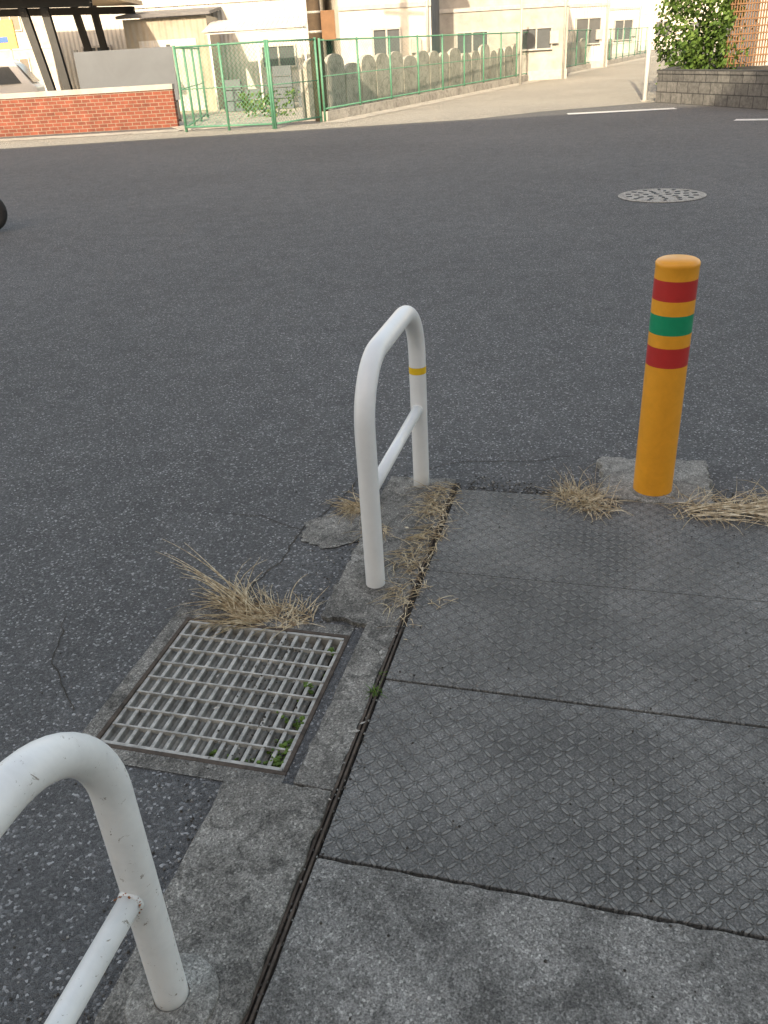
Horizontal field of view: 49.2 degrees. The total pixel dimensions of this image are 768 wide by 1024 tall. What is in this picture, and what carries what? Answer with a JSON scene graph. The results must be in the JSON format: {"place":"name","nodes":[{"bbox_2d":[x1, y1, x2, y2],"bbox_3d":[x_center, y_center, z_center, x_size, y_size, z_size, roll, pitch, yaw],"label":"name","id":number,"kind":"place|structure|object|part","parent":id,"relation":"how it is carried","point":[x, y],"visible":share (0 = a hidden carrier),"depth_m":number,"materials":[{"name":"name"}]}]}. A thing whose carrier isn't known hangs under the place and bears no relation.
{"place":"outdoors","nodes":[
{"label":"outdoors","id":0,"kind":"place"},
{"bbox_2d":[0,8,59,90],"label":"apartment block","id":1,"kind":"structure","parent":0,"point":[24,54],"depth_m":63.27,"materials":[{"name":"grey paint"}]},
{"bbox_2d":[0,16,29,69],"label":"windows","id":2,"kind":"structure","parent":1,"relation":"in","point":[15,19],"depth_m":62.44,"materials":[{"name":"beige glass"}]},
{"bbox_2d":[0,16,31,71],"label":"window frames","id":3,"kind":"structure","parent":1,"relation":"in","point":[18,16],"depth_m":63.39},
{"bbox_2d":[115,6,226,112],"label":"storage shed","id":4,"kind":"structure","parent":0,"point":[164,32],"depth_m":26.42,"materials":[{"name":"beige metal"}]},
{"bbox_2d":[139,38,205,111],"bbox_3d":[-6.771,-13.973,26.890,1.800,2.050,0.025,-4,29,0],"label":"shutter door","id":5,"kind":"structure","parent":4,"relation":"in","point":[189,41],"depth_m":26.71,"materials":[{"name":"white metal"}]},
{"bbox_2d":[52,0,329,102],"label":"warehouse","id":6,"kind":"structure","parent":0,"point":[69,38],"depth_m":28.86,"materials":[{"name":"white"}]},
{"bbox_2d":[81,43,296,68],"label":"window frames","id":7,"kind":"structure","parent":6,"relation":"in","point":[292,44],"depth_m":28.97,"materials":[{"name":"white metal"}]},
{"bbox_2d":[84,41,329,66],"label":"windows","id":8,"kind":"structure","parent":6,"relation":"in","point":[284,51],"depth_m":29.10,"materials":[{"name":"grey glass"}]},
{"bbox_2d":[172,101,315,130],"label":"yard ground","id":9,"kind":"structure","parent":0,"point":[182,127],"depth_m":23.16,"materials":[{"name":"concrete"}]},
{"bbox_2d":[0,19,18,59],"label":"shop sign board","id":10,"kind":"object","parent":9,"relation":"on","point":[8,38],"visible":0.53,"depth_m":43.02,"materials":[{"name":"yellow paint"}]},
{"bbox_2d":[0,60,45,93],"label":"parked van","id":11,"kind":"object","parent":9,"relation":"on","point":[16,76],"visible":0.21,"depth_m":31.20,"materials":[{"name":"white metal"}]},
{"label":"windows","id":12,"kind":"part","parent":11,"relation":"part of","materials":[{"name":"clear glass"}]},
{"bbox_2d":[0,0,142,90],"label":"steel carport","id":13,"kind":"object","parent":9,"relation":"on","point":[26,10],"visible":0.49,"depth_m":23.22,"materials":[{"name":"metal"}]},
{"bbox_2d":[73,44,181,120],"bbox_3d":[-7.007,-11.707,23.079,2.650,1.900,0.120,-4,29,0],"label":"grey screen panel","id":14,"kind":"object","parent":9,"relation":"on","point":[126,67],"visible":0.62,"depth_m":22.81,"materials":[{"name":"metal"}]},
{"bbox_2d":[175,47,208,129],"bbox_3d":[-4.964,-11.062,21.779,0.060,1.810,4.966,-5,29,-3],"label":"green fence","id":15,"kind":"object","parent":9,"relation":"on","point":[195,81],"visible":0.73,"depth_m":21.90,"materials":[{"name":"green metal"}]},
{"bbox_2d":[201,15,307,113],"bbox_3d":[-3.766,-13.980,26.154,3.200,2.550,2.504,-4,29,0],"label":"yard awning","id":16,"kind":"object","parent":9,"relation":"on","point":[257,24],"visible":0.79,"depth_m":25.26,"materials":[{"name":"white paint"}]},
{"bbox_2d":[221,65,301,111],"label":"stacked crates","id":17,"kind":"object","parent":9,"relation":"on","point":[284,69],"visible":0.54,"depth_m":25.96,"materials":[{"name":"grey plastic"}]},
{"bbox_2d":[234,86,292,116],"bbox_3d":[-3.311,-11.187,23.205,1.623,0.995,1.265,-4,29,0],"label":"shrub","id":18,"kind":"object","parent":9,"relation":"on","point":[253,101],"visible":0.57,"depth_m":22.98,"materials":[{"name":"green plant"}]},
{"bbox_2d":[325,0,431,61],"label":"walls","id":19,"kind":"structure","parent":9,"relation":"on","point":[410,21],"depth_m":28.75,"materials":[{"name":"beige paint"}]},
{"bbox_2d":[328,29,399,58],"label":"windows","id":20,"kind":"structure","parent":19,"relation":"attached to","point":[390,32],"depth_m":28.98,"materials":[{"name":"grey glass"}]},
{"bbox_2d":[338,0,430,56],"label":"trim and downpipe","id":21,"kind":"structure","parent":19,"relation":"attached to","point":[426,3],"depth_m":28.54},
{"bbox_2d":[371,27,401,60],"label":"window frames","id":22,"kind":"structure","parent":19,"relation":"attached to","point":[372,33],"depth_m":28.84,"materials":[{"name":"white"}]},
{"bbox_2d":[0,48,718,148],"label":"alley road","id":23,"kind":"structure","parent":0,"point":[621,84],"depth_m":22.25,"materials":[{"name":"concrete"}]},
{"bbox_2d":[172,39,274,131],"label":"green gate","id":24,"kind":"structure","parent":23,"relation":"on","point":[219,45],"depth_m":19.25,"materials":[{"name":"green metal"}]},
{"bbox_2d":[265,37,322,128],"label":"green gate","id":25,"kind":"structure","parent":23,"relation":"on","point":[316,75],"depth_m":19.52,"materials":[{"name":"green metal"}]},
{"bbox_2d":[299,69,306,118],"bbox_3d":[5.251,-18.257,34.329,0.060,1.150,34.000,10,32,24],"label":"backing","id":26,"kind":"object","parent":23,"relation":"on","point":[303,94],"visible":0.14,"depth_m":21.09,"materials":[{"name":"grey paint"}]},
{"bbox_2d":[303,37,609,117],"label":"panels","id":27,"kind":"object","parent":23,"relation":"on","point":[407,77],"visible":0.39,"depth_m":25.74,"materials":[{"name":"concrete"}]},
{"bbox_2d":[431,0,568,71],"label":"walls","id":28,"kind":"structure","parent":23,"relation":"on","point":[498,21],"depth_m":33.54,"materials":[{"name":"beige paint"}]},
{"bbox_2d":[439,0,568,80],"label":"trim and downpipe","id":29,"kind":"structure","parent":28,"relation":"attached to","point":[549,74],"depth_m":33.65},
{"bbox_2d":[458,28,550,52],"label":"windows","id":30,"kind":"structure","parent":28,"relation":"attached to","point":[543,36],"depth_m":33.77,"materials":[{"name":"grey glass"}]},
{"bbox_2d":[456,26,552,50],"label":"window frames","id":31,"kind":"structure","parent":28,"relation":"attached to","point":[487,31],"depth_m":33.63,"materials":[{"name":"white metal"}]},
{"bbox_2d":[640,0,655,101],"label":"white pole","id":32,"kind":"object","parent":23,"relation":"on","point":[649,47],"visible":1,"depth_m":20.16,"materials":[{"name":"metal"}]},
{"bbox_2d":[0,46,767,1023],"bbox_3d":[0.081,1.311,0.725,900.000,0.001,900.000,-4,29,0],"label":"asphalt road","id":33,"kind":"structure","parent":0,"point":[216,306],"depth_m":4.67,"materials":[{"name":"grey asphalt"}]},
{"bbox_2d":[0,199,7,228],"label":"motor scooter","id":34,"kind":"object","parent":33,"relation":"on","point":[3,215],"visible":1,"depth_m":8.88,"materials":[{"name":"rubber"}]},
{"bbox_2d":[0,89,179,136],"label":"bricks","id":35,"kind":"object","parent":33,"relation":"on","point":[131,110],"visible":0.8,"depth_m":21.68,"materials":[{"name":"red brick"}]},
{"bbox_2d":[0,83,174,98],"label":"coping","id":36,"kind":"object","parent":35,"relation":"on","point":[87,91],"visible":1,"depth_m":21.41,"materials":[{"name":"grey paint"}]},
{"bbox_2d":[82,607,354,782],"bbox_3d":[-0.431,0.648,2.388,0.570,0.406,0.640,4,30,14],"label":"drain grate","id":37,"kind":"object","parent":33,"relation":"in","point":[156,711],"visible":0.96,"depth_m":2.27,"materials":[{"name":"metal"}]},
{"bbox_2d":[155,539,328,643],"bbox_3d":[-0.468,0.229,2.592,0.633,0.144,0.374,4,30,13],"label":"dry grass tuft","id":38,"kind":"object","parent":33,"relation":"on","point":[242,603],"visible":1,"depth_m":2.58,"materials":[{"name":"beige plant"}]},
{"bbox_2d":[94,476,460,1023],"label":"concrete kerb","id":39,"kind":"structure","parent":33,"relation":"on","point":[235,889],"depth_m":1.83,"materials":[{"name":"concrete"}]},
{"bbox_2d":[0,732,219,1023],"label":"barrier arch","id":40,"kind":"structure","parent":39,"relation":"on","point":[92,765],"depth_m":1.27,"materials":[{"name":"white paint"}]},
{"bbox_2d":[212,510,433,799],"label":"fallen leaf bits","id":41,"kind":"object","parent":39,"relation":"on","point":[356,730],"visible":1,"depth_m":2.18,"materials":[{"name":"plant"}]},
{"bbox_2d":[365,672,386,699],"bbox_3d":[-0.024,0.451,2.224,0.073,0.036,0.123,-4,29,0],"label":"green weed","id":42,"kind":"object","parent":39,"relation":"on","point":[375,693],"visible":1,"depth_m":2.20,"materials":[{"name":"green plant"}]},
{"bbox_2d":[354,305,429,588],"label":"barrier arch","id":43,"kind":"structure","parent":39,"relation":"on","point":[372,475],"depth_m":2.57,"materials":[{"name":"white paint"}]},
{"bbox_2d":[368,477,468,626],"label":"dry weeds in joint","id":44,"kind":"object","parent":39,"relation":"on","point":[426,512],"visible":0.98,"depth_m":2.83,"materials":[{"name":"beige plant"}]},
{"bbox_2d":[51,451,588,709],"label":"asphalt cracks","id":45,"kind":"object","parent":33,"relation":"on","point":[265,572],"visible":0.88,"depth_m":2.92,"materials":[{"name":"black asphalt"}]},
{"bbox_2d":[306,0,335,121],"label":"utility pole","id":46,"kind":"object","parent":33,"relation":"on","point":[321,24],"visible":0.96,"depth_m":19.86,"materials":[{"name":"brown concrete"}]},
{"bbox_2d":[0,56,656,140],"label":"roadside gutter","id":47,"kind":"object","parent":33,"relation":"on","point":[337,120],"visible":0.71,"depth_m":22.18,"materials":[{"name":"concrete"}]},
{"bbox_2d":[318,27,647,121],"bbox_3d":[8.566,-21.566,39.381,0.160,1.890,48.785,10,32,23],"label":"green fence","id":48,"kind":"object","parent":47,"relation":"on","point":[340,113],"visible":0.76,"depth_m":25.79,"materials":[{"name":"green painted metal"},{"name":"green wire mesh"}]},
{"bbox_2d":[519,0,522,84],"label":"pole","id":49,"kind":"object","parent":47,"relation":"on","point":[521,33],"visible":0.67,"depth_m":31.08,"materials":[{"name":"metal"}]},
{"bbox_2d":[300,514,361,547],"bbox_3d":[-0.172,0.064,2.997,0.260,0.001,0.244,-4,29,0],"label":"mortar patch","id":50,"kind":"object","parent":33,"relation":"on","point":[326,531],"visible":0.85,"depth_m":2.99,"materials":[{"name":"concrete"}]},
{"bbox_2d":[327,484,392,548],"bbox_3d":[-0.077,0.006,3.022,0.218,0.074,0.469,-14,30,-18],"label":"dry grass tuft","id":51,"kind":"object","parent":33,"relation":"on","point":[354,506],"visible":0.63,"depth_m":3.11,"materials":[{"name":"beige plant"}]},
{"bbox_2d":[3,426,764,1023],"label":"scattered grit","id":52,"kind":"object","parent":33,"relation":"on","point":[367,720],"visible":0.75,"depth_m":2.20,"materials":[{"name":"grey gravel"}]},
{"bbox_2d":[319,495,455,853],"bbox_3d":[1.327,0.449,2.184,2.600,0.060,1.680,4,30,14],"label":"gutter bed","id":53,"kind":"object","parent":33,"relation":"on","point":[374,707],"visible":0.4,"depth_m":2.11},
{"bbox_2d":[319,680,767,940],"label":"checker plate cover","id":54,"kind":"object","parent":53,"relation":"on","point":[548,773],"visible":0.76,"depth_m":1.85,"materials":[{"name":"grey metal"}]},
{"bbox_2d":[386,571,767,728],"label":"checker plate cover","id":55,"kind":"object","parent":53,"relation":"on","point":[711,647],"visible":0.76,"depth_m":2.32,"materials":[{"name":"grey metal"}]},
{"bbox_2d":[427,489,767,601],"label":"checker plate cover","id":56,"kind":"object","parent":53,"relation":"on","point":[523,542],"visible":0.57,"depth_m":2.78,"materials":[{"name":"grey metal"}]},
{"bbox_2d":[465,488,765,509],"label":"packed soil","id":57,"kind":"structure","parent":53,"relation":"in","point":[515,492],"depth_m":3.17,"materials":[{"name":"brown soil"}]},
{"bbox_2d":[535,463,641,521],"bbox_3d":[0.706,-0.080,3.012,0.376,0.151,0.396,-28,37,-37],"label":"dry grass tuft","id":58,"kind":"object","parent":57,"relation":"on","point":[592,499],"visible":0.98,"depth_m":3.04,"materials":[{"name":"beige plant"}]},
{"bbox_2d":[638,478,767,534],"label":"dry grass tuft","id":59,"kind":"object","parent":57,"relation":"on","point":[733,509],"visible":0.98,"depth_m":2.92,"materials":[{"name":"beige plant"}]},
{"bbox_2d":[568,0,610,60],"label":"walls","id":60,"kind":"structure","parent":33,"relation":"on","point":[596,52],"depth_m":42.68,"materials":[{"name":"white paint"}]},
{"bbox_2d":[576,18,599,42],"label":"windows","id":61,"kind":"structure","parent":60,"relation":"attached to","point":[594,24],"depth_m":42.83,"materials":[{"name":"grey glass"}]},
{"bbox_2d":[574,17,601,44],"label":"window frames","id":62,"kind":"structure","parent":60,"relation":"attached to","point":[588,18],"depth_m":42.76,"materials":[{"name":"white metal"}]},
{"bbox_2d":[569,0,610,67],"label":"trim and downpipe","id":63,"kind":"structure","parent":60,"relation":"attached to","point":[598,63],"depth_m":42.98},
{"bbox_2d":[608,0,641,53],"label":"walls","id":64,"kind":"structure","parent":33,"relation":"on","point":[625,14],"depth_m":55.59,"materials":[{"name":"white paint"}]},
{"bbox_2d":[615,20,631,39],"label":"windows","id":65,"kind":"structure","parent":64,"relation":"attached to","point":[627,24],"depth_m":55.82,"materials":[{"name":"grey glass"}]},
{"bbox_2d":[613,19,633,40],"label":"window frames","id":66,"kind":"structure","parent":64,"relation":"attached to","point":[623,27],"depth_m":55.75,"materials":[{"name":"white metal"}]},
{"bbox_2d":[610,0,641,59],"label":"trim and downpipe","id":67,"kind":"structure","parent":64,"relation":"attached to","point":[622,8],"depth_m":55.99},
{"bbox_2d":[618,188,706,202],"bbox_3d":[2.893,-3.303,8.730,0.880,0.012,0.880,-4,29,0],"label":"manhole cover","id":68,"kind":"object","parent":33,"relation":"on","point":[661,195],"visible":1,"depth_m":8.69,"materials":[{"name":"metal"}]},
{"bbox_2d":[567,108,767,120],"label":"road marking","id":69,"kind":"object","parent":33,"relation":"on","point":[647,110],"visible":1,"depth_m":18.40,"materials":[{"name":"white paint"}]},
{"bbox_2d":[655,74,767,109],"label":"blocks","id":70,"kind":"structure","parent":33,"relation":"on","point":[736,91],"depth_m":18.22,"materials":[{"name":"stone"}]},
{"bbox_2d":[657,69,767,74],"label":"coping","id":71,"kind":"object","parent":70,"relation":"on","point":[718,71],"visible":1,"depth_m":18.15,"materials":[{"name":"concrete"}]},
{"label":"blocks","id":72,"kind":"object","parent":33,"relation":"on","visible":0},
{"bbox_2d":[665,57,722,68],"bbox_3d":[11.500,-15.549,28.560,0.290,0.078,22.030,10,32,24],"label":"coping","id":73,"kind":"object","parent":72,"relation":"on","point":[677,67],"visible":0.14,"depth_m":20.86,"materials":[{"name":"concrete"}]},
{"bbox_2d":[254,858,767,1023],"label":"concrete pavement","id":74,"kind":"structure","parent":0,"point":[494,949],"depth_m":1.54,"materials":[{"name":"grey concrete"}]},
{"bbox_2d":[596,456,714,506],"bbox_3d":[1.019,-0.098,3.169,0.422,0.058,0.385,3,30,12],"label":"bollard footing","id":75,"kind":"object","parent":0,"point":[690,477],"visible":0.62,"depth_m":3.15,"materials":[{"name":"grey concrete"}]},
{"bbox_2d":[630,254,700,499],"bbox_3d":[0.965,-0.438,2.889,0.161,0.868,0.161,-4,29,0],"label":"bollard","id":76,"kind":"object","parent":75,"relation":"on","point":[675,284],"visible":0.98,"depth_m":2.81,"materials":[{"name":"yellow plastic"}]},
{"bbox_2d":[639,0,678,46],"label":"walls","id":77,"kind":"structure","parent":0,"point":[645,9],"depth_m":77.18,"materials":[{"name":"beige paint"}]},
{"bbox_2d":[638,11,677,50],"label":"trim and downpipe","id":78,"kind":"structure","parent":77,"relation":"attached to","point":[652,48],"depth_m":78.13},
{"bbox_2d":[654,21,665,36],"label":"window frames","id":79,"kind":"structure","parent":77,"relation":"attached to","point":[662,27],"depth_m":77.43,"materials":[{"name":"white metal"}]},
{"bbox_2d":[655,21,669,35],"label":"windows","id":80,"kind":"structure","parent":77,"relation":"attached to","point":[658,28],"depth_m":77.53,"materials":[{"name":"grey glass"}]},
{"bbox_2d":[676,0,726,42],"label":"walls","id":81,"kind":"structure","parent":0,"point":[698,1],"depth_m":79.31,"materials":[{"name":"white paint"}]},
{"bbox_2d":[702,60,767,69],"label":"raised garden ground","id":82,"kind":"structure","parent":0,"point":[763,67],"depth_m":21.91,"materials":[{"name":"brown soil"}]},
{"bbox_2d":[647,0,758,69],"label":"ivy hedge","id":83,"kind":"object","parent":82,"relation":"on","point":[682,51],"visible":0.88,"depth_m":20.77,"materials":[{"name":"green plant"}]},
{"bbox_2d":[721,0,767,64],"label":"walls","id":84,"kind":"structure","parent":82,"relation":"on","point":[751,31],"depth_m":22.62,"materials":[{"name":"brown"}]},
{"bbox_2d":[752,52,767,65],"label":"trim and downpipe","id":85,"kind":"structure","parent":84,"relation":"attached to","point":[766,63],"depth_m":22.39,"materials":[{"name":"white"}]},
{"bbox_2d":[723,0,767,67],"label":"lattice fence","id":86,"kind":"object","parent":82,"relation":"on","point":[749,40],"visible":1,"depth_m":20.59,"materials":[{"name":"wood"}]}
]}

